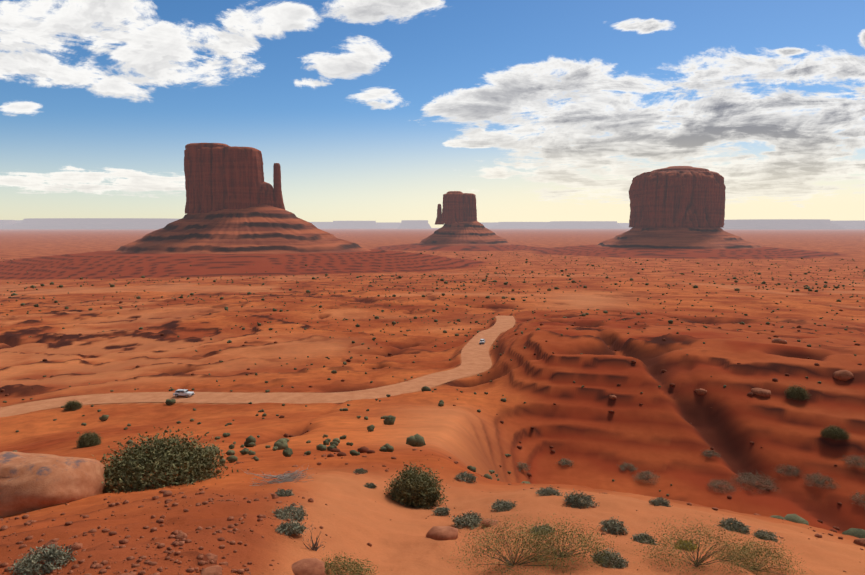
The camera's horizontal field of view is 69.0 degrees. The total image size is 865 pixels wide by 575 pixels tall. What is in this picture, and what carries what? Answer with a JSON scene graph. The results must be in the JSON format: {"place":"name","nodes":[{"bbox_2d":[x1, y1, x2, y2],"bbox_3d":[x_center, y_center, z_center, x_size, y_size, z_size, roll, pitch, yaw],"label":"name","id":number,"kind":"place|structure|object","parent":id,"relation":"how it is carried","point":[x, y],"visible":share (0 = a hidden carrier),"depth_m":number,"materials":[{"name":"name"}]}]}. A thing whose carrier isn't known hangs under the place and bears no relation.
{"place":"outdoors","nodes":[
{"label":"outdoors","id":0,"kind":"place"},
{"bbox_2d":[0,316,514,416],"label":"dirt road","id":1,"kind":"structure","parent":0,"point":[475,357],"depth_m":162.42,"materials":[{"name":"soil"}]},
{"bbox_2d":[173,389,193,396],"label":"white suv","id":2,"kind":"object","parent":1,"relation":"on","point":[182,392],"visible":1,"depth_m":160.66,"materials":[{"name":"white paint"}]},
{"bbox_2d":[0,228,864,574],"bbox_3d":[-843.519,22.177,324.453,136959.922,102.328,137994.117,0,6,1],"label":"terrain","id":3,"kind":"structure","parent":0,"point":[666,432],"depth_m":155.75,"materials":[{"name":"orange sand"}]},
{"bbox_2d":[0,451,104,517],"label":"boulder","id":4,"kind":"object","parent":3,"relation":"on","point":[29,482],"visible":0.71,"depth_m":30.00,"materials":[{"name":"brown stone"}]},
{"bbox_2d":[163,490,187,539],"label":"stones","id":5,"kind":"object","parent":3,"relation":"on","point":[181,535],"visible":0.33,"depth_m":16.44,"materials":[{"name":"orange stone"}]},
{"bbox_2d":[115,143,371,253],"bbox_3d":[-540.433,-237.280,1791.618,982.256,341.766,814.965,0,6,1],"label":"butte","id":6,"kind":"object","parent":3,"relation":"on","point":[234,203],"visible":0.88,"depth_m":1723.82,"materials":[{"name":"brown stone"}]},
{"bbox_2d":[241,463,313,485],"bbox_3d":[-7.453,8.839,29.614,3.885,0.580,2.464,0,6,1],"label":"deadwood branch pile","id":7,"kind":"object","parent":3,"relation":"on","point":[290,477],"visible":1,"depth_m":29.50,"materials":[{"name":"beige wood"}]},
{"bbox_2d":[0,301,861,532],"bbox_3d":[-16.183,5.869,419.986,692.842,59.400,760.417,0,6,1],"label":"rubble rocks","id":8,"kind":"object","parent":3,"relation":"on","point":[363,449],"visible":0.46,"depth_m":145.68,"materials":[{"name":"brown stone"}]},
{"bbox_2d":[0,449,864,574],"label":"foreground stones","id":9,"kind":"object","parent":3,"relation":"on","point":[212,558],"visible":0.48,"depth_m":17.18,"materials":[{"name":"brown stone"}]},
{"bbox_2d":[0,218,864,228],"bbox_3d":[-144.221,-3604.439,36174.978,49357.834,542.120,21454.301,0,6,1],"label":"distant mesas","id":10,"kind":"structure","parent":3,"relation":"on","point":[93,223],"depth_m":28619.69,"materials":[{"name":"grey"}]},
{"bbox_2d":[1,251,864,538],"bbox_3d":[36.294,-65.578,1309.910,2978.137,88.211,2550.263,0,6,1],"label":"shrubs","id":11,"kind":"object","parent":3,"relation":"on","point":[416,440],"visible":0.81,"depth_m":278.86,"materials":[{"name":"green plant"}]},
{"bbox_2d":[31,398,863,574],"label":"shrub stems","id":12,"kind":"object","parent":3,"relation":"on","point":[314,547],"visible":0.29,"depth_m":18.36,"materials":[{"name":"plant"}]},
{"bbox_2d":[5,449,864,574],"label":"sagebrush shrubs","id":13,"kind":"object","parent":12,"relation":"attached to","point":[611,524],"visible":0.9,"depth_m":24.26,"materials":[{"name":"green plant"}]},
{"bbox_2d":[322,510,812,574],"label":"shrub leaves","id":14,"kind":"object","parent":12,"relation":"attached to","point":[737,551],"visible":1,"depth_m":18.21,"materials":[{"name":"green plant"}]},
{"bbox_2d":[63,384,853,509],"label":"bushes","id":15,"kind":"object","parent":3,"relation":"on","point":[136,464],"visible":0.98,"depth_m":33.93,"materials":[{"name":"green plant"}]},
{"bbox_2d":[418,191,513,244],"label":"butte","id":16,"kind":"object","parent":3,"relation":"on","point":[456,218],"visible":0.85,"depth_m":2968.62,"materials":[{"name":"brown stone"}]},
{"bbox_2d":[201,338,853,574],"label":"boulders","id":17,"kind":"object","parent":3,"relation":"on","point":[310,566],"visible":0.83,"depth_m":22.00,"materials":[{"name":"brown stone"}]},
{"bbox_2d":[596,166,762,248],"bbox_3d":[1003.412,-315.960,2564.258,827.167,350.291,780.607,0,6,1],"label":"butte","id":18,"kind":"object","parent":3,"relation":"on","point":[677,207],"visible":0.9,"depth_m":2432.48,"materials":[{"name":"brown stone"}]},
{"bbox_2d":[675,538,699,550],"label":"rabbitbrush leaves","id":19,"kind":"object","parent":3,"relation":"on","point":[686,545],"visible":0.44,"depth_m":20.77,"materials":[{"name":"green plant"}]},
{"bbox_2d":[0,0,864,227],"label":"sky","id":20,"kind":"structure","parent":0,"point":[368,110],"materials":[{"name":"blue"}]}
]}

